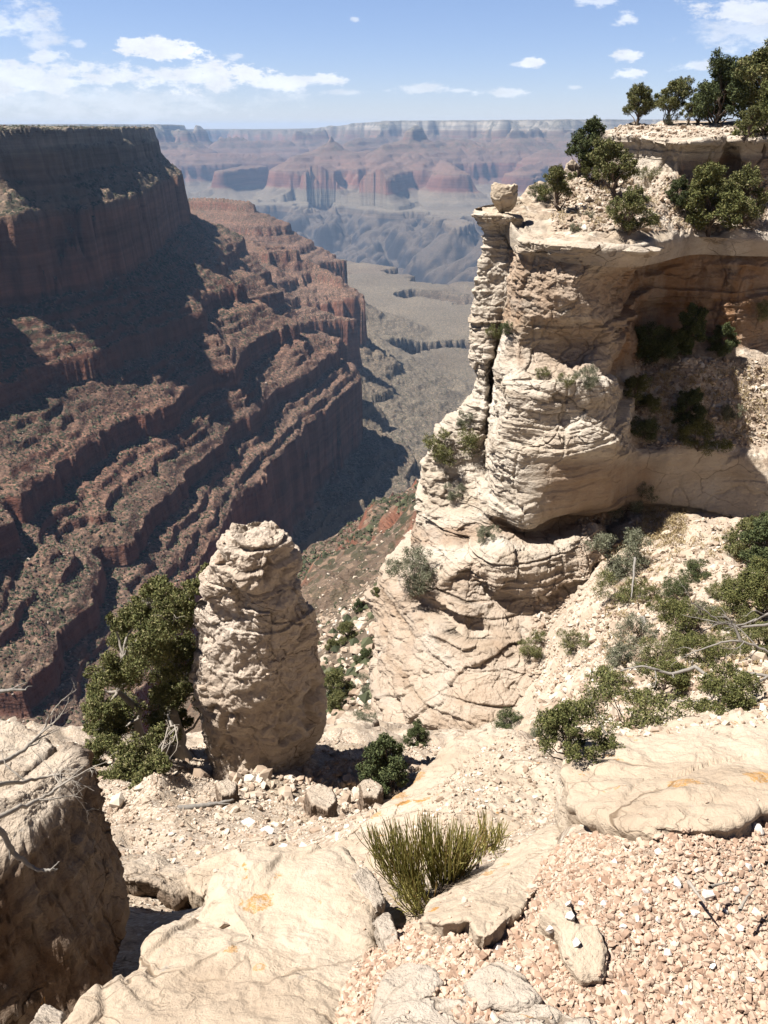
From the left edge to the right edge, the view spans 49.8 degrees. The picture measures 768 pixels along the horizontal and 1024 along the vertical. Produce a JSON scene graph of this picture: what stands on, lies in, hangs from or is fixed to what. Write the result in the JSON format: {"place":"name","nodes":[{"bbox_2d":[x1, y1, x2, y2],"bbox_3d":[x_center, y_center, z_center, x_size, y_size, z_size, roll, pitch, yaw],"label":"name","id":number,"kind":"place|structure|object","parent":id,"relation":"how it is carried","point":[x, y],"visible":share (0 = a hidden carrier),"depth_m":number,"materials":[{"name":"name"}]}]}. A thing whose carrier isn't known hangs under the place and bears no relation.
{"place":"outdoors","nodes":[
{"label":"outdoors","id":0,"kind":"place"},
{"bbox_2d":[0,126,465,733],"bbox_3d":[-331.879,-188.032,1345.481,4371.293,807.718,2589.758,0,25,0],"label":"canyon slope","id":1,"kind":"structure","parent":0,"point":[54,246],"depth_m":1215.77,"materials":[{"name":"stone"}]},
{"bbox_2d":[0,125,457,725],"bbox_3d":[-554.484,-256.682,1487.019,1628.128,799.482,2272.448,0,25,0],"label":"talus","id":2,"kind":"structure","parent":1,"relation":"on","point":[350,531],"depth_m":931.26,"materials":[{"name":"stone"}]},
{"bbox_2d":[0,124,468,726],"bbox_3d":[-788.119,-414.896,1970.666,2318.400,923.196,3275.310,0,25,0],"label":"scrub","id":3,"kind":"object","parent":1,"relation":"on","point":[368,538],"visible":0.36,"depth_m":997.96,"materials":[{"name":"plant"}]},
{"bbox_2d":[301,489,413,724],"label":"talus","id":4,"kind":"structure","parent":1,"relation":"on","point":[356,648],"depth_m":78.14,"materials":[{"name":"stone"}]},
{"bbox_2d":[327,688,346,711],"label":"juniper tree","id":5,"kind":"object","parent":4,"relation":"on","point":[337,700],"visible":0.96,"depth_m":59.95,"materials":[{"name":"green plant"}]},
{"bbox_2d":[337,620,357,644],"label":"shrub","id":6,"kind":"object","parent":4,"relation":"on","point":[346,626],"visible":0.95,"depth_m":80.73,"materials":[{"name":"green plant"}]},
{"bbox_2d":[304,512,416,715],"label":"scrub","id":7,"kind":"object","parent":1,"relation":"on","point":[365,697],"visible":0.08,"depth_m":75.98,"materials":[{"name":"plant"}]},
{"bbox_2d":[0,119,741,397],"bbox_3d":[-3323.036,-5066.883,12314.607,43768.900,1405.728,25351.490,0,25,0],"label":"canyon terrain","id":8,"kind":"structure","parent":0,"point":[380,216],"depth_m":9032.60,"materials":[{"name":"stone"}]},
{"bbox_2d":[0,0,767,128],"label":"sky","id":9,"kind":"structure","parent":0,"point":[207,64],"materials":[{"name":"blue"}]},
{"bbox_2d":[25,510,767,1023],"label":"ground","id":10,"kind":"structure","parent":0,"point":[141,924],"depth_m":12.26,"materials":[{"name":"soil"}]},
{"bbox_2d":[0,718,56,792],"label":"boulder","id":11,"kind":"object","parent":10,"relation":"on","point":[15,736],"visible":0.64,"depth_m":5.15,"materials":[{"name":"stone"}]},
{"bbox_2d":[0,826,59,872],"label":"dead branch","id":12,"kind":"object","parent":10,"relation":"on","point":[10,847],"visible":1,"depth_m":3.13,"materials":[{"name":"grey wood"}]},
{"bbox_2d":[0,683,76,764],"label":"dead branch","id":13,"kind":"object","parent":10,"relation":"on","point":[27,746],"visible":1,"depth_m":3.11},
{"bbox_2d":[30,1004,66,1023],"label":"rock","id":14,"kind":"object","parent":10,"relation":"on","point":[47,1014],"visible":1,"depth_m":2.78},
{"bbox_2d":[0,740,117,818],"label":"dead branch","id":15,"kind":"object","parent":10,"relation":"on","point":[18,806],"visible":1,"depth_m":2.70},
{"bbox_2d":[0,742,129,1023],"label":"boulder","id":16,"kind":"object","parent":10,"relation":"on","point":[63,932],"visible":0.85,"depth_m":3.83,"materials":[{"name":"stone"}]},
{"bbox_2d":[80,562,208,789],"bbox_3d":[-4.164,3.452,13.820,2.608,4.557,4.245,0,25,0],"label":"juniper tree","id":17,"kind":"object","parent":10,"relation":"on","point":[158,627],"visible":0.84,"depth_m":14.06,"materials":[{"name":"green plant"}]},
{"bbox_2d":[123,852,190,910],"bbox_3d":[-1.837,3.591,7.065,0.936,1.674,0.643,16,29,31],"label":"rock","id":18,"kind":"object","parent":10,"relation":"on","point":[141,877],"visible":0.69,"depth_m":6.62,"materials":[{"name":"stone"}]},
{"bbox_2d":[177,799,233,809],"bbox_3d":[-2.475,4.070,11.519,0.783,0.190,0.104,-9,26,-19],"label":"stick","id":19,"kind":"object","parent":10,"relation":"on","point":[205,805],"visible":0.96,"depth_m":11.50,"materials":[{"name":"grey wood"}]},
{"bbox_2d":[185,848,240,908],"bbox_3d":[-1.343,3.363,6.884,0.612,1.296,0.517,-18,30,-33],"label":"rock","id":20,"kind":"object","parent":10,"relation":"on","point":[199,876],"visible":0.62,"depth_m":6.60,"materials":[{"name":"stone"}]},
{"bbox_2d":[63,844,377,1023],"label":"rock slab","id":21,"kind":"object","parent":10,"relation":"on","point":[276,951],"visible":0.92,"depth_m":2.48,"materials":[{"name":"stone"}]},
{"bbox_2d":[351,867,385,916],"bbox_3d":[-0.045,1.414,2.845,0.103,0.422,0.269,-9,26,-19],"label":"rock","id":22,"kind":"object","parent":21,"relation":"on","point":[361,878],"visible":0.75,"depth_m":2.76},
{"bbox_2d":[215,779,239,807],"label":"rock","id":23,"kind":"object","parent":10,"relation":"on","point":[226,789],"visible":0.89,"depth_m":11.85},
{"bbox_2d":[188,520,326,780],"bbox_3d":[-2.234,2.862,14.457,2.144,6.235,2.198,20,32,37],"label":"rock pillar","id":24,"kind":"object","parent":10,"relation":"on","point":[249,617],"visible":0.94,"depth_m":13.47,"materials":[{"name":"stone"}]},
{"bbox_2d":[7,523,566,913],"bbox_3d":[-0.672,3.496,11.643,9.107,8.995,9.461,0,25,0],"label":"rubble","id":25,"kind":"object","parent":10,"relation":"on","point":[287,789],"visible":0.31,"depth_m":12.01,"materials":[{"name":"stone"}]},
{"bbox_2d":[303,783,337,817],"bbox_3d":[-0.826,4.100,11.129,0.466,1.003,0.993,-5,25,-11],"label":"rock","id":26,"kind":"object","parent":10,"relation":"on","point":[320,800],"visible":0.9,"depth_m":10.91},
{"bbox_2d":[323,667,355,707],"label":"shrub","id":27,"kind":"object","parent":10,"relation":"on","point":[333,675],"visible":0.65,"depth_m":61.80,"materials":[{"name":"green plant"}]},
{"bbox_2d":[334,710,379,726],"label":"boulder","id":28,"kind":"object","parent":10,"relation":"on","point":[347,716],"visible":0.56,"depth_m":20.23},
{"bbox_2d":[357,779,383,810],"bbox_3d":[-0.209,4.526,12.953,0.438,0.904,0.859,0,25,0],"label":"rock","id":29,"kind":"object","parent":10,"relation":"on","point":[371,797],"visible":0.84,"depth_m":12.71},
{"bbox_2d":[355,732,409,796],"bbox_3d":[-0.036,4.127,13.430,0.886,1.234,0.946,-1,25,-2],"label":"juniper tree","id":30,"kind":"object","parent":10,"relation":"on","point":[383,769],"visible":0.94,"depth_m":13.21,"materials":[{"name":"green plant"}]},
{"bbox_2d":[372,912,397,952],"bbox_3d":[0.012,1.425,2.519,0.073,0.478,0.256,-5,25,-10],"label":"rock","id":31,"kind":"object","parent":10,"relation":"on","point":[384,926],"visible":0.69,"depth_m":2.45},
{"bbox_2d":[370,962,444,1023],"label":"rock","id":32,"kind":"object","parent":10,"relation":"on","point":[400,984],"visible":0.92,"depth_m":2.03,"materials":[{"name":"stone"}]},
{"bbox_2d":[402,718,431,746],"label":"bush","id":33,"kind":"object","parent":10,"relation":"on","point":[419,733],"visible":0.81,"depth_m":17.10,"materials":[{"name":"green plant"}]},
{"bbox_2d":[354,808,512,918],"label":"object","id":34,"kind":"object","parent":10,"relation":"on","point":[405,856],"visible":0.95,"depth_m":2.95,"materials":[{"name":"green plant"}]},
{"bbox_2d":[332,728,560,876],"bbox_3d":[0.540,2.253,4.950,1.187,2.495,2.555,12,27,24],"label":"rock slab","id":35,"kind":"object","parent":10,"relation":"on","point":[413,799],"visible":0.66,"depth_m":4.66,"materials":[{"name":"stone"}]},
{"bbox_2d":[378,997,596,1023],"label":"rock slab","id":36,"kind":"object","parent":10,"relation":"on","point":[426,1010],"visible":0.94,"depth_m":1.89,"materials":[{"name":"stone"}]},
{"bbox_2d":[418,824,559,949],"bbox_3d":[0.410,1.293,2.692,0.330,0.908,0.935,16,29,31],"label":"rock slab","id":37,"kind":"object","parent":10,"relation":"on","point":[489,896],"visible":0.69,"depth_m":2.37,"materials":[{"name":"stone"}]},
{"bbox_2d":[460,961,542,1012],"bbox_3d":[0.274,1.229,2.000,0.155,0.293,0.178,-12,27,-23],"label":"rock","id":38,"kind":"object","parent":10,"relation":"on","point":[516,992],"visible":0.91,"depth_m":1.94,"materials":[{"name":"stone"}]},
{"bbox_2d":[491,707,522,728],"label":"bush","id":39,"kind":"object","parent":10,"relation":"on","point":[506,715],"visible":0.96,"depth_m":25.67,"materials":[{"name":"green plant"}]},
{"bbox_2d":[334,786,767,1023],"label":"gravel","id":40,"kind":"structure","parent":10,"relation":"on","point":[696,1007],"depth_m":2.11,"materials":[{"name":"gravel"}]},
{"bbox_2d":[364,202,767,730],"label":"cliff","id":41,"kind":"structure","parent":10,"relation":"on","point":[546,469],"depth_m":45.47,"materials":[{"name":"stone"}]},
{"bbox_2d":[385,543,437,598],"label":"bush","id":42,"kind":"object","parent":41,"relation":"on","point":[416,579],"visible":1,"depth_m":45.58,"materials":[{"name":"green plant"}]},
{"bbox_2d":[421,425,480,468],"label":"bush","id":43,"kind":"object","parent":41,"relation":"on","point":[440,450],"visible":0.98,"depth_m":48.05,"materials":[{"name":"green plant"}]},
{"bbox_2d":[475,524,501,544],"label":"bush","id":44,"kind":"object","parent":41,"relation":"on","point":[482,532],"visible":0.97,"depth_m":45.13,"materials":[{"name":"green plant"}]},
{"bbox_2d":[478,206,523,225],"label":"cap slab","id":45,"kind":"structure","parent":41,"relation":"on","point":[514,218],"depth_m":46.07,"materials":[{"name":"stone"}]},
{"bbox_2d":[490,182,517,212],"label":"balanced boulder","id":46,"kind":"object","parent":45,"relation":"on","point":[503,197],"visible":1,"depth_m":45.95,"materials":[{"name":"stone"}]},
{"bbox_2d":[517,629,546,658],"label":"bush","id":47,"kind":"object","parent":41,"relation":"on","point":[532,651],"visible":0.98,"depth_m":41.64,"materials":[{"name":"green plant"}]},
{"bbox_2d":[573,363,600,389],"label":"bush","id":48,"kind":"object","parent":41,"relation":"on","point":[590,383],"visible":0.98,"depth_m":42.87,"materials":[{"name":"green plant"}]},
{"bbox_2d":[607,481,659,519],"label":"bush","id":49,"kind":"object","parent":41,"relation":"on","point":[636,508],"visible":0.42,"depth_m":48.10,"materials":[{"name":"green plant"}]},
{"bbox_2d":[623,372,661,413],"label":"bush","id":50,"kind":"object","parent":41,"relation":"on","point":[648,399],"visible":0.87,"depth_m":49.13,"materials":[{"name":"green plant"}]},
{"bbox_2d":[630,415,660,442],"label":"bush","id":51,"kind":"object","parent":41,"relation":"on","point":[649,423],"visible":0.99,"depth_m":48.40,"materials":[{"name":"green plant"}]},
{"bbox_2d":[634,321,677,365],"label":"bush","id":52,"kind":"object","parent":41,"relation":"on","point":[644,338],"visible":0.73,"depth_m":52.31,"materials":[{"name":"green plant"}]},
{"bbox_2d":[644,325,690,360],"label":"bush","id":53,"kind":"object","parent":41,"relation":"on","point":[667,332],"visible":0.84,"depth_m":52.33,"materials":[{"name":"green plant"}]},
{"bbox_2d":[670,386,707,427],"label":"bush","id":54,"kind":"object","parent":41,"relation":"on","point":[692,396],"visible":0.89,"depth_m":49.57,"materials":[{"name":"green plant"}]},
{"bbox_2d":[672,302,708,355],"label":"bush","id":55,"kind":"object","parent":41,"relation":"on","point":[695,324],"visible":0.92,"depth_m":52.01,"materials":[{"name":"green plant"}]},
{"bbox_2d":[674,417,734,455],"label":"bush","id":56,"kind":"object","parent":41,"relation":"on","point":[696,426],"visible":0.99,"depth_m":47.93,"materials":[{"name":"green plant"}]},
{"bbox_2d":[706,322,740,356],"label":"bush","id":57,"kind":"object","parent":41,"relation":"on","point":[720,347],"visible":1,"depth_m":53.06,"materials":[{"name":"green plant"}]},
{"bbox_2d":[719,403,746,423],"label":"bush","id":58,"kind":"object","parent":41,"relation":"on","point":[727,408],"visible":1,"depth_m":50.72,"materials":[{"name":"green plant"}]},
{"bbox_2d":[536,894,608,986],"bbox_3d":[0.479,1.121,2.104,0.129,0.201,0.285,-7,26,-15],"label":"rock slab","id":59,"kind":"object","parent":10,"relation":"on","point":[584,963],"visible":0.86,"depth_m":2.03,"materials":[{"name":"stone"}]},
{"bbox_2d":[556,628,590,655],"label":"bush","id":60,"kind":"object","parent":10,"relation":"on","point":[567,641],"visible":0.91,"depth_m":38.74,"materials":[{"name":"green plant"}]},
{"bbox_2d":[533,695,625,763],"bbox_3d":[0.699,0.805,3.026,0.286,0.308,0.345,-18,31,-34],"label":"juniper tree","id":61,"kind":"object","parent":10,"relation":"on","point":[552,721],"visible":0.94,"depth_m":2.99,"materials":[{"name":"green plant"}]},
{"bbox_2d":[596,665,634,695],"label":"bush","id":62,"kind":"object","parent":10,"relation":"on","point":[621,677],"visible":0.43,"depth_m":23.83,"materials":[{"name":"green plant"}]},
{"bbox_2d":[583,526,653,584],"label":"bush","id":63,"kind":"object","parent":10,"relation":"on","point":[635,541],"visible":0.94,"depth_m":41.11,"materials":[{"name":"green plant"}]},
{"bbox_2d":[590,568,648,606],"bbox_3d":[11.110,3.605,38.731,1.983,1.812,2.559,-22,33,-39],"label":"bush","id":64,"kind":"object","parent":10,"relation":"on","point":[620,595],"visible":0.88,"depth_m":38.61,"materials":[{"name":"green plant"}]},
{"bbox_2d":[602,640,654,669],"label":"bush","id":65,"kind":"object","parent":10,"relation":"on","point":[615,652],"visible":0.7,"depth_m":26.91,"materials":[{"name":"green plant"}]},
{"bbox_2d":[573,664,691,732],"bbox_3d":[1.049,0.841,3.481,0.367,0.335,0.473,-14,29,-28],"label":"bush","id":66,"kind":"object","parent":10,"relation":"on","point":[636,716],"visible":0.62,"depth_m":3.47,"materials":[{"name":"green plant"}]},
{"bbox_2d":[612,612,657,647],"bbox_3d":[8.967,4.285,29.441,1.654,1.389,1.560,11,27,22],"label":"bush","id":67,"kind":"object","parent":10,"relation":"on","point":[628,623],"visible":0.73,"depth_m":29.49,"materials":[{"name":"green plant"}]},
{"bbox_2d":[633,585,661,602],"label":"bush","id":68,"kind":"object","parent":10,"relation":"on","point":[650,588],"visible":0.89,"depth_m":36.98,"materials":[{"name":"green plant"}]},
{"bbox_2d":[529,122,767,751],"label":"scree","id":69,"kind":"structure","parent":10,"relation":"on","point":[557,694],"depth_m":43.29,"materials":[{"name":"stone"}]},
{"bbox_2d":[544,174,767,681],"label":"dry grass","id":70,"kind":"structure","parent":10,"relation":"on","point":[669,522],"depth_m":45.80,"materials":[{"name":"plant"}]},
{"bbox_2d":[620,654,693,707],"bbox_3d":[6.990,4.370,20.698,1.870,1.672,1.550,16,29,31],"label":"juniper tree","id":71,"kind":"object","parent":10,"relation":"on","point":[680,681],"visible":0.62,"depth_m":20.62,"materials":[{"name":"green plant"}]},
{"bbox_2d":[638,632,680,663],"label":"bush","id":72,"kind":"object","parent":10,"relation":"on","point":[665,648],"visible":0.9,"depth_m":26.42,"materials":[{"name":"green plant"}]},
{"bbox_2d":[554,683,767,840],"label":"rock slab","id":73,"kind":"object","parent":10,"relation":"on","point":[656,778],"visible":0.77,"depth_m":2.71,"materials":[{"name":"stone"}]},
{"bbox_2d":[644,600,685,622],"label":"bush","id":74,"kind":"object","parent":10,"relation":"on","point":[660,613],"visible":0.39,"depth_m":29.85,"materials":[{"name":"green plant"}]},
{"bbox_2d":[620,665,715,701],"bbox_3d":[4.099,2.486,11.961,1.307,0.384,0.633,6,26,13],"label":"dead branch","id":75,"kind":"object","parent":10,"relation":"on","point":[699,669],"visible":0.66,"depth_m":12.09,"materials":[{"name":"grey wood"}]},
{"bbox_2d":[660,575,691,599],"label":"bush","id":76,"kind":"object","parent":10,"relation":"on","point":[670,588],"visible":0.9,"depth_m":35.71,"materials":[{"name":"green plant"}]},
{"bbox_2d":[655,596,705,651],"bbox_3d":[10.017,3.669,27.528,1.667,1.703,2.505,-3,25,-6],"label":"bush","id":77,"kind":"object","parent":10,"relation":"on","point":[679,608],"visible":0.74,"depth_m":27.61,"materials":[{"name":"green plant"}]},
{"bbox_2d":[678,558,713,583],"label":"bush","id":78,"kind":"object","parent":10,"relation":"on","point":[693,565],"visible":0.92,"depth_m":36.89,"materials":[{"name":"green plant"}]},
{"bbox_2d":[675,629,721,674],"bbox_3d":[9.431,4.161,24.093,1.374,1.404,2.065,-19,31,-35],"label":"bush","id":79,"kind":"object","parent":10,"relation":"on","point":[693,641],"visible":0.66,"depth_m":24.11,"materials":[{"name":"green plant"}]},
{"bbox_2d":[703,581,734,601],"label":"bush","id":80,"kind":"object","parent":10,"relation":"on","point":[711,590],"visible":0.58,"depth_m":30.29,"materials":[{"name":"green plant"}]},
{"bbox_2d":[671,607,767,666],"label":"dead branch","id":81,"kind":"object","parent":10,"relation":"on","point":[735,626],"visible":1,"depth_m":12.49,"materials":[{"name":"grey wood"}]},
{"bbox_2d":[677,578,767,634],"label":"dead branch","id":82,"kind":"object","parent":10,"relation":"on","point":[741,626],"visible":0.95,"depth_m":12.93,"materials":[{"name":"grey wood"}]},
{"bbox_2d":[701,621,750,659],"bbox_3d":[10.367,4.057,24.997,1.819,1.288,1.409,-8,26,-17],"label":"bush","id":83,"kind":"object","parent":10,"relation":"on","point":[723,652],"visible":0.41,"depth_m":25.01,"materials":[{"name":"green plant"}]},
{"bbox_2d":[701,601,760,631],"bbox_3d":[11.644,3.693,27.952,1.887,1.336,1.462,15,29,30],"label":"bush","id":84,"kind":"object","parent":10,"relation":"on","point":[726,608],"visible":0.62,"depth_m":27.86,"materials":[{"name":"green plant"}]},
{"bbox_2d":[720,515,756,559],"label":"shrub","id":85,"kind":"object","parent":10,"relation":"on","point":[735,547],"visible":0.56,"depth_m":40.55,"materials":[{"name":"green plant"}]},
{"bbox_2d":[717,555,767,618],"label":"bush","id":86,"kind":"object","parent":10,"relation":"on","point":[754,582],"visible":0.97,"depth_m":28.00,"materials":[{"name":"green plant"}]},
{"bbox_2d":[736,620,767,656],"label":"shrub","id":87,"kind":"object","parent":10,"relation":"on","point":[757,633],"visible":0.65,"depth_m":23.76,"materials":[{"name":"green plant"}]},
{"bbox_2d":[737,510,767,572],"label":"shrub","id":88,"kind":"object","parent":10,"relation":"on","point":[759,537],"visible":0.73,"depth_m":35.38,"materials":[{"name":"green plant"}]},
{"bbox_2d":[356,684,767,879],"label":"gravel","id":89,"kind":"structure","parent":0,"point":[625,732],"depth_m":4.22,"materials":[{"name":"gravel"}]},
{"bbox_2d":[686,659,764,715],"bbox_3d":[1.443,0.765,3.507,0.288,0.310,0.347,16,29,31],"label":"juniper tree","id":90,"kind":"object","parent":89,"relation":"on","point":[736,687],"visible":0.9,"depth_m":3.46,"materials":[{"name":"green plant"}]},
{"bbox_2d":[501,159,767,266],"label":"rock ledge","id":91,"kind":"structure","parent":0,"point":[538,226],"depth_m":48.59,"materials":[{"name":"stone"}]},
{"bbox_2d":[527,182,554,201],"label":"bush","id":92,"kind":"object","parent":91,"relation":"on","point":[534,192],"visible":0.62,"depth_m":51.65,"materials":[{"name":"green plant"}]},
{"bbox_2d":[537,164,577,211],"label":"juniper tree","id":93,"kind":"object","parent":91,"relation":"on","point":[556,177],"visible":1,"depth_m":49.23,"materials":[{"name":"green plant"}]},
{"bbox_2d":[565,115,606,176],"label":"juniper tree","id":94,"kind":"object","parent":91,"relation":"on","point":[592,126],"visible":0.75,"depth_m":54.61,"materials":[{"name":"green plant"}]},
{"bbox_2d":[579,158,612,184],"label":"juniper tree","id":95,"kind":"object","parent":91,"relation":"on","point":[586,168],"visible":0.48,"depth_m":54.96,"materials":[{"name":"green plant"}]},
{"bbox_2d":[586,136,640,199],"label":"juniper tree","id":96,"kind":"object","parent":91,"relation":"on","point":[604,156],"visible":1,"depth_m":50.33,"materials":[{"name":"green plant"}]},
{"bbox_2d":[605,183,660,235],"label":"juniper tree","id":97,"kind":"object","parent":91,"relation":"on","point":[628,221],"visible":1,"depth_m":42.95,"materials":[{"name":"green plant"}]},
{"bbox_2d":[664,175,690,207],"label":"juniper tree","id":98,"kind":"object","parent":91,"relation":"on","point":[682,185],"visible":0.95,"depth_m":52.60,"materials":[{"name":"green plant"}]},
{"bbox_2d":[679,159,744,236],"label":"juniper tree","id":99,"kind":"object","parent":91,"relation":"on","point":[703,189],"visible":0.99,"depth_m":51.68,"materials":[{"name":"green plant"}]},
{"bbox_2d":[717,162,767,224],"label":"juniper tree","id":100,"kind":"object","parent":91,"relation":"on","point":[744,180],"visible":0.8,"depth_m":52.86,"materials":[{"name":"green plant"}]},
{"bbox_2d":[599,120,767,205],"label":"rim ledge","id":101,"kind":"object","parent":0,"point":[675,157],"visible":0.52,"depth_m":56.60,"materials":[{"name":"stone"}]},
{"bbox_2d":[622,82,657,125],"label":"juniper tree","id":102,"kind":"object","parent":101,"relation":"on","point":[639,94],"visible":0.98,"depth_m":65.86,"materials":[{"name":"green plant"}]},
{"bbox_2d":[653,75,697,125],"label":"juniper tree","id":103,"kind":"object","parent":101,"relation":"on","point":[684,88],"visible":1,"depth_m":63.94,"materials":[{"name":"green plant"}]},
{"bbox_2d":[691,47,750,123],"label":"juniper tree","id":104,"kind":"object","parent":101,"relation":"on","point":[722,68],"visible":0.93,"depth_m":62.02,"materials":[{"name":"green plant"}]},
{"bbox_2d":[710,50,760,117],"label":"juniper tree","id":105,"kind":"object","parent":101,"relation":"on","point":[752,86],"visible":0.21,"depth_m":61.86,"materials":[{"name":"green plant"}]},
{"bbox_2d":[725,38,767,106],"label":"juniper tree","id":106,"kind":"object","parent":101,"relation":"on","point":[759,62],"visible":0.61,"depth_m":60.10,"materials":[{"name":"green plant"}]},
{"bbox_2d":[730,78,767,157],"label":"juniper tree","id":107,"kind":"object","parent":101,"relation":"on","point":[763,102],"visible":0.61,"depth_m":56.05,"materials":[{"name":"green plant"}]},
{"bbox_2d":[737,104,765,142],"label":"juniper tree","id":108,"kind":"object","parent":101,"relation":"on","point":[749,114],"visible":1,"depth_m":53.80,"materials":[{"name":"green plant"}]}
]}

